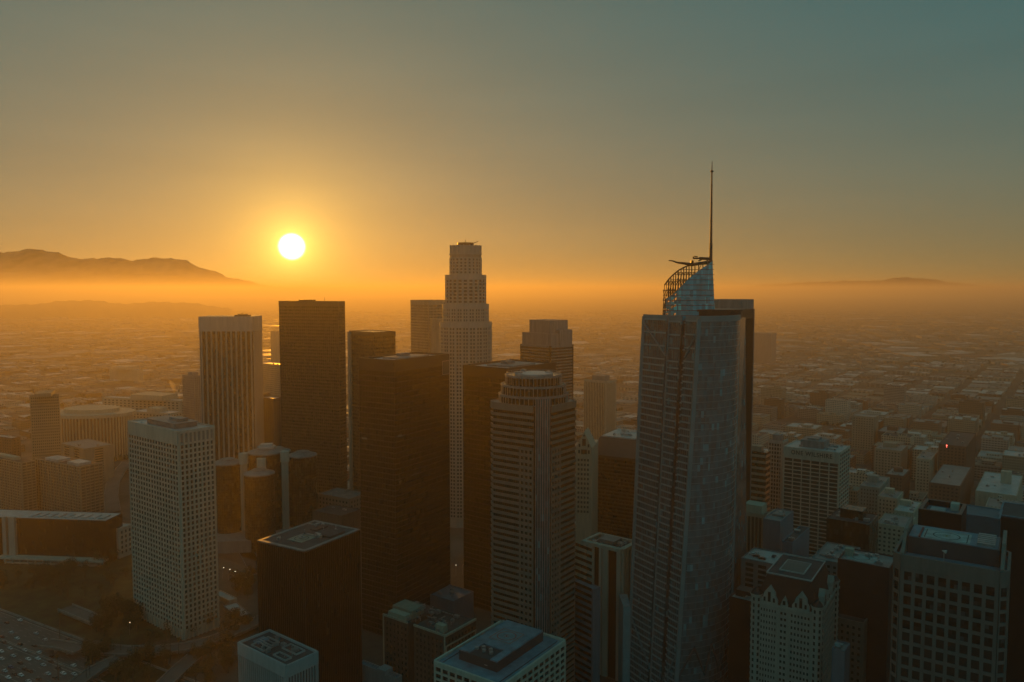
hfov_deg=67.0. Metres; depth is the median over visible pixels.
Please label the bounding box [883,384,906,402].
city block
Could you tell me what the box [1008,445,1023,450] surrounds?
city block
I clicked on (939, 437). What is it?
city block
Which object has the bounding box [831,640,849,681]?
office block
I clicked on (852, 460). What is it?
city block
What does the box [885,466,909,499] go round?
office block
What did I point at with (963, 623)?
window
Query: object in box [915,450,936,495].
office block
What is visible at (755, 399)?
city block
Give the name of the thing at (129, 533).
window
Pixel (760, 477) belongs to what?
office block
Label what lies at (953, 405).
city block
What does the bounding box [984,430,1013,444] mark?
city block
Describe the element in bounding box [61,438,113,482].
office block
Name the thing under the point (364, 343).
office tower
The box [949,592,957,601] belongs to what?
window
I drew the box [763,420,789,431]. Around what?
city block
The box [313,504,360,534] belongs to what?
office block
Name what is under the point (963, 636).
window
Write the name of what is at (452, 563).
road
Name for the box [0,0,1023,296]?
sky
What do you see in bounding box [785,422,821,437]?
city block
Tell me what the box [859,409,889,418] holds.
city block
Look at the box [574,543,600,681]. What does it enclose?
office block
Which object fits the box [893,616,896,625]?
window
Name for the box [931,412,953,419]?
city block
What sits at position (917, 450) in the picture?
city block
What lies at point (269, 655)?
office block
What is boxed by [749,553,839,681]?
office tower
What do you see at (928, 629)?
window
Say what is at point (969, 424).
city block
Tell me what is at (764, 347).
office tower
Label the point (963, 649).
window
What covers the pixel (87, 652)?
tree
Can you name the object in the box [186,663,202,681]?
tree
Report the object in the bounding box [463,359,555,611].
office tower
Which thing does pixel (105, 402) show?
window
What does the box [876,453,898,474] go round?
window
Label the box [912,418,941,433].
city block
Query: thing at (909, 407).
city block
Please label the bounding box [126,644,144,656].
tree
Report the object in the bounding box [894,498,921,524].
apartment block
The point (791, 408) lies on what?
city block
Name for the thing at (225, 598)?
plaza pavilion
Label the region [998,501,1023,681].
office block
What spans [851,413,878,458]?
office tower
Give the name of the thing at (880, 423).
city block
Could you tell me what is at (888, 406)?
city block
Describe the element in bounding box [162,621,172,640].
tree
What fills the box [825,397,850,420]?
city block
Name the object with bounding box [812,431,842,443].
city block
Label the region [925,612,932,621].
window
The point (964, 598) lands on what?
window
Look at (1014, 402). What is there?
city block
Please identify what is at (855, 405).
city block
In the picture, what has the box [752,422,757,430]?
city block
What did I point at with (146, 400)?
courthouse
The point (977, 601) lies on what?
window
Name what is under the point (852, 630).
office block
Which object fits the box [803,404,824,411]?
city block
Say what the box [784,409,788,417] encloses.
city block
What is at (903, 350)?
distant city
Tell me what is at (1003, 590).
window
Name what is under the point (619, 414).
city block
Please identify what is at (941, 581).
window
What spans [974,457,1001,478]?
city block
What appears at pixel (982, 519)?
office block
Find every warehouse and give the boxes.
[909,399,934,406]
[911,393,937,405]
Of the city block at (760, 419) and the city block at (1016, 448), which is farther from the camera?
the city block at (760, 419)
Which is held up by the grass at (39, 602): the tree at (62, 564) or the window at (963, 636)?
the tree at (62, 564)
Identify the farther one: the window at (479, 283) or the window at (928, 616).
the window at (479, 283)
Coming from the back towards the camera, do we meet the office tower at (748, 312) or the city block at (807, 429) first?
the city block at (807, 429)
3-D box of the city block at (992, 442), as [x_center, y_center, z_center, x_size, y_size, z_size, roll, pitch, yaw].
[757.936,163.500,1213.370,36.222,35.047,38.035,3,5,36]
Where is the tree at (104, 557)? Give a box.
[98,556,108,565]
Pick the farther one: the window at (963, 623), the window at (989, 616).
the window at (963, 623)
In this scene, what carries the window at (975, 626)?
in the office tower at (950, 604)
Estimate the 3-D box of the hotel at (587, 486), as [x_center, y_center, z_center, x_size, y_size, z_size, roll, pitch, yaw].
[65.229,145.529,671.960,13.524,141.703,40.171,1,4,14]
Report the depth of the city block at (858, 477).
910.19 m
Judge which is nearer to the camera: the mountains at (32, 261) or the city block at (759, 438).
the city block at (759, 438)
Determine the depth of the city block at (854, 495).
852.76 m
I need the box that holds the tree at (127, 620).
[121,614,135,629]
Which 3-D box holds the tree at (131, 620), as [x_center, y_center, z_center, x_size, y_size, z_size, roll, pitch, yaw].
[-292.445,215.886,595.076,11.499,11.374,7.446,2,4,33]
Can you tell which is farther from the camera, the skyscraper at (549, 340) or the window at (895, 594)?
the skyscraper at (549, 340)
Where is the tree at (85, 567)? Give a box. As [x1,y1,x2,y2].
[80,560,90,577]
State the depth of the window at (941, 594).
293.42 m
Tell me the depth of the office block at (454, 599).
606.92 m
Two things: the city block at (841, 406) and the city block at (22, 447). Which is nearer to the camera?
the city block at (22, 447)
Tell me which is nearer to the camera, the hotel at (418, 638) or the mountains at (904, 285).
the hotel at (418, 638)
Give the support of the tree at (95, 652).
on the freeway
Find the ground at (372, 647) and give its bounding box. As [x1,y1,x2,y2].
[0,297,1023,681]
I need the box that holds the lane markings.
[1,612,186,681]
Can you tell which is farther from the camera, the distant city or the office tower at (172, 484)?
the distant city
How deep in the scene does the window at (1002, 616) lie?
284.04 m
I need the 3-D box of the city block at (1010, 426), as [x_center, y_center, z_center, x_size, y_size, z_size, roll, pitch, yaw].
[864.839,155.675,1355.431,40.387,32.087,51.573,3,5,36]
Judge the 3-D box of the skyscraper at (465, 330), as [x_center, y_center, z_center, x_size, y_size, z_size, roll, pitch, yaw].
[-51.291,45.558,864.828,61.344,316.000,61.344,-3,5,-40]
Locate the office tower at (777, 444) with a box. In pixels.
[768,433,787,511]
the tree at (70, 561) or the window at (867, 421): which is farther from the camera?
the window at (867, 421)
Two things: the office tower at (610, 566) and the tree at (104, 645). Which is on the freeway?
the tree at (104, 645)
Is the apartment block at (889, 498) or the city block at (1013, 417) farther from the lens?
the city block at (1013, 417)
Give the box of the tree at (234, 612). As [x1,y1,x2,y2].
[226,607,240,622]
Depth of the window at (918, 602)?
298.11 m
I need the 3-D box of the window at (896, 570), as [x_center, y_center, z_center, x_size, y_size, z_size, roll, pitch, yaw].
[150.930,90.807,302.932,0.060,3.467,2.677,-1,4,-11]
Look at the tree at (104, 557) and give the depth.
729.56 m
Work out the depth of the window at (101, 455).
1038.86 m
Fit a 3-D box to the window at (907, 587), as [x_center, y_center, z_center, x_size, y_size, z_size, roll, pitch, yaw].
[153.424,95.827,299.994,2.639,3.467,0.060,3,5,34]
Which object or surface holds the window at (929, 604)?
in the office tower at (950, 604)
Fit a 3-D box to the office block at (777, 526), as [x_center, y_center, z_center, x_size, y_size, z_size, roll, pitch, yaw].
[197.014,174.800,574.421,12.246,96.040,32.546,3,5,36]
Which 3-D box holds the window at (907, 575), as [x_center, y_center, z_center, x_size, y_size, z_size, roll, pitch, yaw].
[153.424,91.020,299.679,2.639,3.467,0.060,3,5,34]
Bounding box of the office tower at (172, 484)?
[127,415,219,640]
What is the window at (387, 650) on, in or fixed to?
in the hotel at (418, 638)
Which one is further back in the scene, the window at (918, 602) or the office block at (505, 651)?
the office block at (505, 651)
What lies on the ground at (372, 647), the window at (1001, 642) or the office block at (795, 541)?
the office block at (795, 541)
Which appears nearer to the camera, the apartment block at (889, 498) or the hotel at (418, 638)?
the hotel at (418, 638)
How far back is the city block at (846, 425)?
1387.01 m
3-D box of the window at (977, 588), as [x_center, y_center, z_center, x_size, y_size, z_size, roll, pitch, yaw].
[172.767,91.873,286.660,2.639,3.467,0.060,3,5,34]
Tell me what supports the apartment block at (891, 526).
on the ground at (372, 647)
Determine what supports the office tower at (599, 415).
on the ground at (372, 647)
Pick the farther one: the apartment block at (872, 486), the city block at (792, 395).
the city block at (792, 395)
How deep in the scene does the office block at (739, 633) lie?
449.28 m
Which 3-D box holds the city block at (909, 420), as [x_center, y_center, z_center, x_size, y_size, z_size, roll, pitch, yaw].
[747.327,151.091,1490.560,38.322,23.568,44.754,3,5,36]
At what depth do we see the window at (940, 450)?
949.95 m
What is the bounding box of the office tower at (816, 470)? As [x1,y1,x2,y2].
[782,436,849,555]
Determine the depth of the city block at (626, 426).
1397.81 m
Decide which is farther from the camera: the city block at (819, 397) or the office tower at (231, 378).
the city block at (819, 397)
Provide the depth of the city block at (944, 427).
1393.01 m
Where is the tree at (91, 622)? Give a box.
[89,613,106,630]
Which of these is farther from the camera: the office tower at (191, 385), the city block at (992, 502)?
the office tower at (191, 385)
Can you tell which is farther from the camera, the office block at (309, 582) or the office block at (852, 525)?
the office block at (852, 525)
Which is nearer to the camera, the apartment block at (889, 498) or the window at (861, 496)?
the apartment block at (889, 498)
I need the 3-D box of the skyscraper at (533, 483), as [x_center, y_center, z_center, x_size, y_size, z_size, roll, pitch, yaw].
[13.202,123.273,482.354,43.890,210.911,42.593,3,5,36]
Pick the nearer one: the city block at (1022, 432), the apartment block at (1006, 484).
the apartment block at (1006, 484)
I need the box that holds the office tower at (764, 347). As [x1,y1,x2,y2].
[754,332,776,362]
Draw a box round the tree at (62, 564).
[56,560,67,568]
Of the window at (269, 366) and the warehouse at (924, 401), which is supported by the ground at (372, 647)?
the warehouse at (924, 401)
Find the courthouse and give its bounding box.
[102,392,182,410]
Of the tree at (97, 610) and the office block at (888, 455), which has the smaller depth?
the tree at (97, 610)
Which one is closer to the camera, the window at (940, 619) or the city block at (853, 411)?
the window at (940, 619)
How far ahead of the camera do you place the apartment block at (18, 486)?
871.71 m
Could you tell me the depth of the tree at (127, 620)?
593.43 m
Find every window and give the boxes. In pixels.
[0,439,18,454]
[31,403,59,458]
[66,455,103,477]
[105,402,182,410]
[121,533,130,553]
[130,454,216,628]
[183,378,200,420]
[263,366,279,395]
[264,400,279,444]
[387,650,433,681]
[441,283,486,517]
[520,344,573,397]
[574,543,591,681]
[577,435,589,512]
[759,619,833,681]
[784,488,847,555]
[841,636,859,681]
[853,421,872,455]
[861,496,876,513]
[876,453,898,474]
[878,540,894,554]
[891,628,1003,681]
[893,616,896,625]
[894,592,897,601]
[895,568,898,576]
[902,620,909,628]
[903,595,910,604]
[903,608,909,616]
[904,571,911,580]
[904,583,910,592]
[914,598,921,606]
[914,610,921,619]
[914,622,920,631]
[915,573,922,582]
[915,586,922,594]
[917,464,928,490]
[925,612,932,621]
[925,624,932,633]
[926,588,933,597]
[926,600,933,609]
[927,575,934,584]
[931,489,957,500]
[936,627,943,636]
[937,602,944,611]
[937,615,944,624]
[938,577,945,586]
[938,590,945,599]
[940,450,963,465]
[948,617,956,626]
[948,629,955,638]
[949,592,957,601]
[949,605,956,614]
[950,580,957,589]
[960,620,968,628]
[960,632,967,641]
[961,594,969,603]
[961,607,968,616]
[962,582,969,591]
[972,622,980,631]
[972,634,979,644]
[973,597,981,606]
[973,609,980,618]
[974,584,981,593]
[984,624,992,634]
[984,637,992,646]
[985,599,993,608]
[985,612,993,621]
[986,586,994,595]
[999,626,1004,634]
[999,639,1003,647]
[1000,601,1005,609]
[1000,614,1004,622]
[1001,588,1005,596]
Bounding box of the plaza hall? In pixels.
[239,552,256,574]
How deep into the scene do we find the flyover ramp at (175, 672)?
523.25 m
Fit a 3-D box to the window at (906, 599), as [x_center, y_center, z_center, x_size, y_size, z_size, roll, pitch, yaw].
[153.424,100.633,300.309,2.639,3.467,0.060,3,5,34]
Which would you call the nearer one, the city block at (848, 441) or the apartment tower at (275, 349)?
the city block at (848, 441)
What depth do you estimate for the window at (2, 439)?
1027.01 m
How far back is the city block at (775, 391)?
1708.81 m
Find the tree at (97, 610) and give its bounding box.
[89,609,102,631]
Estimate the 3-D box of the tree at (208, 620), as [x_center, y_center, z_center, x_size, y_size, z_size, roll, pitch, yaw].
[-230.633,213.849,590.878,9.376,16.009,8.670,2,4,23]
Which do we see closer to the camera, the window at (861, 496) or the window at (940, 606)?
the window at (940, 606)
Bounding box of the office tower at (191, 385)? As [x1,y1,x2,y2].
[182,371,200,422]
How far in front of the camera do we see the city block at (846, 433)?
1313.91 m
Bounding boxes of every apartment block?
[0,453,37,509]
[34,455,104,511]
[263,392,281,445]
[859,473,889,513]
[877,487,902,518]
[878,512,915,554]
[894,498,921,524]
[975,470,1022,506]
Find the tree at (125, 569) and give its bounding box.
[120,566,131,576]
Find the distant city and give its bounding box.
[0,310,1023,488]
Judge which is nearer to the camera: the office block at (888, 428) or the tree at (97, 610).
the tree at (97, 610)
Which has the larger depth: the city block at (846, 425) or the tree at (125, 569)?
the city block at (846, 425)
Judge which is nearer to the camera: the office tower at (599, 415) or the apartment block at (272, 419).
the apartment block at (272, 419)
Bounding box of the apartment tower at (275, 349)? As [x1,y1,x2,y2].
[270,331,279,361]
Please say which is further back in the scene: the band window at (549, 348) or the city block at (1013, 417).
the city block at (1013, 417)
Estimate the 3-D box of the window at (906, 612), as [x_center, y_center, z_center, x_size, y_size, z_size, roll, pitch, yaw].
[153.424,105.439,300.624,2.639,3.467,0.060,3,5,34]
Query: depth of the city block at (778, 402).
1568.27 m
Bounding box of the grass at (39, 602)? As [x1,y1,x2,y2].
[0,554,175,681]
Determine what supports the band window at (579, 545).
in the office block at (587, 631)
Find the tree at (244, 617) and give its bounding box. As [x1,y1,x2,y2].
[236,609,247,622]
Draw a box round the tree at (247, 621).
[241,612,256,623]
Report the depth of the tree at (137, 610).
604.48 m
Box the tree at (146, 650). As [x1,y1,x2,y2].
[141,641,154,665]
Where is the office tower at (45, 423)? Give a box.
[29,390,61,459]
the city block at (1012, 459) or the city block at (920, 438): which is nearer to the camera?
the city block at (1012, 459)
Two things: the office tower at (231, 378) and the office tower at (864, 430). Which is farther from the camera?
the office tower at (864, 430)
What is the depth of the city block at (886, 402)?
1682.12 m
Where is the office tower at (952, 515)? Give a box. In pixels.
[918,498,966,531]
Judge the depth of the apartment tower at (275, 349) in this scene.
2312.79 m
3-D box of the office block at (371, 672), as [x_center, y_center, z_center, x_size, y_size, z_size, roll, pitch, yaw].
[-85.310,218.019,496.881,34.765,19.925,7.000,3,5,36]
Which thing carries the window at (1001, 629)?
in the office tower at (950, 604)
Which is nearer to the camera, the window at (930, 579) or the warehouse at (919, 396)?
the window at (930, 579)
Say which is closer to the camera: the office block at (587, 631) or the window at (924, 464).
the office block at (587, 631)
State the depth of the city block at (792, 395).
1795.18 m
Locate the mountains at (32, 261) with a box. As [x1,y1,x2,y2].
[0,249,319,293]
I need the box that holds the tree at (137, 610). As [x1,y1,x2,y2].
[127,602,142,622]
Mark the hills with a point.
(83, 308)
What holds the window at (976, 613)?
in the office tower at (950, 604)
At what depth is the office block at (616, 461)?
681.72 m
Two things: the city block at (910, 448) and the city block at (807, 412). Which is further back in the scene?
the city block at (807, 412)
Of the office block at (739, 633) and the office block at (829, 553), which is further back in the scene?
the office block at (829, 553)
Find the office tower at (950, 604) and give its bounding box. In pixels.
[889,516,1011,681]
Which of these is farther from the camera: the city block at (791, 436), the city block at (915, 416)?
the city block at (915, 416)
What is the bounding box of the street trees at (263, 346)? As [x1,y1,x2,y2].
[0,322,1023,460]
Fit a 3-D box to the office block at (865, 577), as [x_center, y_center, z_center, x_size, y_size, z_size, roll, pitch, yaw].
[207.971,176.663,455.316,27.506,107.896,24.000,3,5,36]
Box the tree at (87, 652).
[81,643,98,664]
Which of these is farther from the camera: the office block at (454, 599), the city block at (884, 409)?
the city block at (884, 409)
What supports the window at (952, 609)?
in the office tower at (950, 604)
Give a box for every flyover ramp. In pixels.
[39,638,82,654]
[68,655,123,681]
[100,615,258,657]
[104,462,128,512]
[156,654,202,681]
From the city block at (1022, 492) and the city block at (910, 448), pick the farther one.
the city block at (910, 448)
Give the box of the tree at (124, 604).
[119,597,130,615]
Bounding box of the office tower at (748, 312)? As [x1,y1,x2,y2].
[714,299,754,501]
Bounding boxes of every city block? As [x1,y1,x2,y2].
[1,418,19,426]
[12,419,30,428]
[19,429,30,437]
[21,443,24,451]
[575,425,582,431]
[616,412,626,416]
[616,419,622,425]
[616,424,636,429]
[623,417,636,425]
[752,413,769,426]
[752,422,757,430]
[752,431,768,444]
[753,395,758,404]
[753,403,777,420]
[760,429,782,439]
[761,385,785,404]
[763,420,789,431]
[764,395,784,418]
[772,431,803,441]
[784,405,794,415]
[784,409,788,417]
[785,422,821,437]
[786,392,799,400]
[797,405,822,419]
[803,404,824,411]
[810,389,833,406]
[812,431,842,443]
[816,411,843,424]
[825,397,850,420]
[828,425,851,438]
[835,396,849,399]
[838,423,851,428]
[846,438,851,445]
[847,398,868,409]
[849,467,875,485]
[849,483,859,505]
[850,401,862,411]
[850,409,858,416]
[850,448,869,463]
[850,454,856,468]
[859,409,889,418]
[867,407,896,414]
[871,441,913,476]
[877,403,898,408]
[878,419,883,428]
[881,401,899,404]
[881,432,914,444]
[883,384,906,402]
[884,415,906,427]
[890,412,912,427]
[897,413,917,420]
[898,401,921,417]
[908,430,927,446]
[909,429,937,440]
[909,490,927,503]
[911,445,938,479]
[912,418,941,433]
[924,439,940,445]
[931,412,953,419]
[931,434,945,440]
[936,409,958,412]
[942,423,946,432]
[944,403,958,407]
[947,415,977,435]
[951,392,969,398]
[953,413,979,430]
[958,397,985,425]
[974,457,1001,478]
[977,450,1002,459]
[981,432,1009,451]
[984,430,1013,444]
[985,495,1023,508]
[986,401,993,411]
[991,419,1019,441]
[1000,415,1023,421]
[1002,406,1023,416]
[1002,449,1023,471]
[1005,396,1023,408]
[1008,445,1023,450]
[1009,470,1023,484]
[1017,440,1023,445]
[1021,422,1023,440]
[1022,485,1023,500]
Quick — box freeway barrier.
[0,639,104,681]
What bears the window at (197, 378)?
in the office tower at (191, 385)
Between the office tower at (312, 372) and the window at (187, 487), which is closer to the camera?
the window at (187, 487)
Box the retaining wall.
[0,608,198,681]
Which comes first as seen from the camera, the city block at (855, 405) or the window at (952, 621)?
the window at (952, 621)
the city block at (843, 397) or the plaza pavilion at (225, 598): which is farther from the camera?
the city block at (843, 397)
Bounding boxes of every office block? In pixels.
[0,434,20,455]
[0,509,122,566]
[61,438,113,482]
[109,365,142,380]
[116,523,131,558]
[133,406,182,419]
[237,629,318,681]
[257,520,361,681]
[263,361,280,396]
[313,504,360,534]
[318,487,360,508]
[362,660,401,681]
[430,584,473,618]
[434,618,565,681]
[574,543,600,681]
[598,429,636,538]
[728,585,753,681]
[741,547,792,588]
[746,500,774,552]
[751,444,770,510]
[763,508,793,551]
[782,526,809,557]
[812,542,859,575]
[826,504,878,552]
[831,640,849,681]
[837,546,892,681]
[838,613,867,681]
[874,441,907,475]
[877,425,907,440]
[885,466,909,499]
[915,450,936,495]
[928,464,971,504]
[938,431,975,488]
[966,504,1002,536]
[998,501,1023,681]
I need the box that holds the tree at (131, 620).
[125,615,136,625]
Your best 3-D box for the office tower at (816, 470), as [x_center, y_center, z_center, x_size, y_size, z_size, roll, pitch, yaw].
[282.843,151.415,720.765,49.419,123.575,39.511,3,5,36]
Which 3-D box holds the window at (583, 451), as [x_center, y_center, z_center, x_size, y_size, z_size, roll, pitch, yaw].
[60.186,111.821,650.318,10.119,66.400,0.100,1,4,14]
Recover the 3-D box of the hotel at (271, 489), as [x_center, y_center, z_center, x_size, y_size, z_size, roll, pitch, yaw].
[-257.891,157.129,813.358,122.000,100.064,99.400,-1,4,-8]
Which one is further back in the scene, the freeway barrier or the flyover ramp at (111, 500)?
the flyover ramp at (111, 500)
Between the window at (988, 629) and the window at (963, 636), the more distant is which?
the window at (963, 636)
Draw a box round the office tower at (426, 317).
[410,300,444,352]
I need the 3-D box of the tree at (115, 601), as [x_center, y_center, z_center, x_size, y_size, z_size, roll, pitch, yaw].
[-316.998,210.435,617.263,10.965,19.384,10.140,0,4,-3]
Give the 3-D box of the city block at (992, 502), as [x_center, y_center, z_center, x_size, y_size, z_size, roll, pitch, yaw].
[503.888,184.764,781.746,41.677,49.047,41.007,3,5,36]
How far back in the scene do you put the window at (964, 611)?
289.43 m
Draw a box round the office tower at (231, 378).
[198,313,263,467]
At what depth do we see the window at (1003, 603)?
283.77 m
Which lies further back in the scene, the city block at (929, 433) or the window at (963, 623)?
the city block at (929, 433)
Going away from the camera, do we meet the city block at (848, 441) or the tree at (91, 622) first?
the tree at (91, 622)
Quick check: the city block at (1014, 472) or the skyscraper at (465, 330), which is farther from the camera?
the city block at (1014, 472)
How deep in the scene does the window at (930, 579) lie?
295.32 m
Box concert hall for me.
[60,405,135,459]
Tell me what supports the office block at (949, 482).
on the ground at (372, 647)
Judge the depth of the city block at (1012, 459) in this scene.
1048.31 m
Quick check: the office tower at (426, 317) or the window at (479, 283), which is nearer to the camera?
the window at (479, 283)
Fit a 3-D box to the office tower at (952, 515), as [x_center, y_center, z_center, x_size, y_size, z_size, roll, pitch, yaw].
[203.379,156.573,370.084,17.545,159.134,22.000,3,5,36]
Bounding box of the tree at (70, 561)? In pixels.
[66,556,77,573]
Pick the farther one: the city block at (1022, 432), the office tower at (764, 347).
the office tower at (764, 347)
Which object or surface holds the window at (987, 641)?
in the office tower at (950, 604)
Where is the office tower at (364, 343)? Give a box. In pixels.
[347,330,395,490]
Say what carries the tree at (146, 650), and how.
on the ground at (372, 647)
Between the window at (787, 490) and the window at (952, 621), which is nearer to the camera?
the window at (952, 621)
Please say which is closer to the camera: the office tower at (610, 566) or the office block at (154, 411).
the office tower at (610, 566)
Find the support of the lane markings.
on the freeway
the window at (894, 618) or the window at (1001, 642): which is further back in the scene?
the window at (894, 618)
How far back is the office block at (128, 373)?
2224.56 m
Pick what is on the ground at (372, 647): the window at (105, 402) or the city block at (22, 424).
the city block at (22, 424)
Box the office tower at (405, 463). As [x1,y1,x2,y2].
[359,352,449,635]
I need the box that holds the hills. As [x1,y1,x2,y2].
[0,300,250,317]
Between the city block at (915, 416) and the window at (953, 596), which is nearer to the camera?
the window at (953, 596)
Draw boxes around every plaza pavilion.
[219,590,236,603]
[223,602,250,621]
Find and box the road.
[0,341,1020,681]
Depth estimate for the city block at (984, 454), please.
1164.53 m
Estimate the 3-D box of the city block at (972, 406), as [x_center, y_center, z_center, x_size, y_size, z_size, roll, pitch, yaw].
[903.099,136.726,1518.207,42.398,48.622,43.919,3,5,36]
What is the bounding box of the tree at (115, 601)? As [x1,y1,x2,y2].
[109,593,121,616]
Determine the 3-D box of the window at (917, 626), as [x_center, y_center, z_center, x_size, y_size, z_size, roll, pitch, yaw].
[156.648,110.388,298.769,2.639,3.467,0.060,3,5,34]
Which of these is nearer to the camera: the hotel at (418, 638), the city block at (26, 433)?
the hotel at (418, 638)
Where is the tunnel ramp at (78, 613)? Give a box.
[57,603,97,625]
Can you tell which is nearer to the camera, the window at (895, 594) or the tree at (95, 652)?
the window at (895, 594)
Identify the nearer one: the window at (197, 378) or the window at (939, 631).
the window at (939, 631)
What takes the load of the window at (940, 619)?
in the office tower at (950, 604)
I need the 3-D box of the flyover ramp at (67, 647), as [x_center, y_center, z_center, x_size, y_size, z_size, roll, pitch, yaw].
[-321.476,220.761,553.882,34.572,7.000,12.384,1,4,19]
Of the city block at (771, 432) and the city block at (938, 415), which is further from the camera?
the city block at (938, 415)
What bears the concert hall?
on the ground at (372, 647)
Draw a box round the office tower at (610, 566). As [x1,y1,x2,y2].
[581,532,631,680]
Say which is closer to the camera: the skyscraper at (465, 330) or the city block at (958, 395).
the skyscraper at (465, 330)
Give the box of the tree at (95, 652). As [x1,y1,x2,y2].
[84,642,102,664]
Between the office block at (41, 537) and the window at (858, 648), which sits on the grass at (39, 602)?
the office block at (41, 537)
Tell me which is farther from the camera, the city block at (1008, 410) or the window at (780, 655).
the city block at (1008, 410)
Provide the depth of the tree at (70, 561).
709.15 m
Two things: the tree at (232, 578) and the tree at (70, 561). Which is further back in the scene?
the tree at (70, 561)
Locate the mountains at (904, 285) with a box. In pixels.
[736,277,1012,293]
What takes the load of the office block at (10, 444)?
on the ground at (372, 647)
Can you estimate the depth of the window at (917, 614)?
298.48 m
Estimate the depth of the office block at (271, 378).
1456.65 m
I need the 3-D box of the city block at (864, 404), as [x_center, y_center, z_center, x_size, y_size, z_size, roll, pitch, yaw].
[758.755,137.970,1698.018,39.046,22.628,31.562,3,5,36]
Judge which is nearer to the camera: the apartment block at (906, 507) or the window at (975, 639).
the window at (975, 639)
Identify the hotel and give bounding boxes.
[215,443,317,553]
[383,599,476,681]
[575,427,597,578]
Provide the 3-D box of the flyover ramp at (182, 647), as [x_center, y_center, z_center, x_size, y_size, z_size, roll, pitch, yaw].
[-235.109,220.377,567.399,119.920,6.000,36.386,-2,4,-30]
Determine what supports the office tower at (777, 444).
on the ground at (372, 647)
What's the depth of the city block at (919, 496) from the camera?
924.50 m
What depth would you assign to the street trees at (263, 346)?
2534.39 m
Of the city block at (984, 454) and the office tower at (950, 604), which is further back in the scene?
the city block at (984, 454)
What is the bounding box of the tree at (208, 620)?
[205,613,213,623]
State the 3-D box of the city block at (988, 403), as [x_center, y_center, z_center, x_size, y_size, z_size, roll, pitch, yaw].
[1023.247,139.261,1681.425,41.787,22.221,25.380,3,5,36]
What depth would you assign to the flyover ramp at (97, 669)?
517.79 m
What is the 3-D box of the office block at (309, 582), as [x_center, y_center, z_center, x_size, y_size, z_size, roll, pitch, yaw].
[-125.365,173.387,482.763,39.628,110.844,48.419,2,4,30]
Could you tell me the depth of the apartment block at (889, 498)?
739.38 m
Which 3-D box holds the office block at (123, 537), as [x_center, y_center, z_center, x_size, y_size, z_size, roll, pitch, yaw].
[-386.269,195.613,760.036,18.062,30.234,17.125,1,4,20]
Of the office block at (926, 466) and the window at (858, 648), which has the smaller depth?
the window at (858, 648)
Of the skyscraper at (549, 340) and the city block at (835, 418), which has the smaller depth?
the skyscraper at (549, 340)
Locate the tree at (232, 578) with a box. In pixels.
[228,569,239,590]
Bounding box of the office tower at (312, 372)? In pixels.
[279,300,347,501]
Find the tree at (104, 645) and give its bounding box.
[96,639,116,657]
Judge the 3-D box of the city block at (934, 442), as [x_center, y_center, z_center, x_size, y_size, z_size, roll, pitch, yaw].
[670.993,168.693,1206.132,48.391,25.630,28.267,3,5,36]
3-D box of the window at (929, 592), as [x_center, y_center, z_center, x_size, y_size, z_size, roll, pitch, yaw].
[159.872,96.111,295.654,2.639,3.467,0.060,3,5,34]
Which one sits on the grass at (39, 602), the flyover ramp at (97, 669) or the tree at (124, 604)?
the tree at (124, 604)
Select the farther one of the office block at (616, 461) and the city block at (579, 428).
the city block at (579, 428)
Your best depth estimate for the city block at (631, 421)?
1433.57 m
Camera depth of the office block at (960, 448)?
958.31 m
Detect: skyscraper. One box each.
[440,240,491,527]
[490,369,576,681]
[520,319,573,397]
[618,168,745,681]
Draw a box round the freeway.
[0,611,189,681]
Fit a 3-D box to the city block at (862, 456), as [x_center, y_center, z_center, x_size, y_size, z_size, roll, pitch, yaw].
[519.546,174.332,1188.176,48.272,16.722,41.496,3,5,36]
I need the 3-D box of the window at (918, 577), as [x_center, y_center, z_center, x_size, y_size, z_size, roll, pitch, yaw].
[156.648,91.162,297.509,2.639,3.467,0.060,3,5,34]
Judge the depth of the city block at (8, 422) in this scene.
1496.81 m
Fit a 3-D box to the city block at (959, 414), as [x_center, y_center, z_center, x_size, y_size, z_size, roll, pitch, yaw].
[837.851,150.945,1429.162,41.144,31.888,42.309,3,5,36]
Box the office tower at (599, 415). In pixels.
[583,374,616,439]
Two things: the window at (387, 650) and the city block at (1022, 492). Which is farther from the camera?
the city block at (1022, 492)

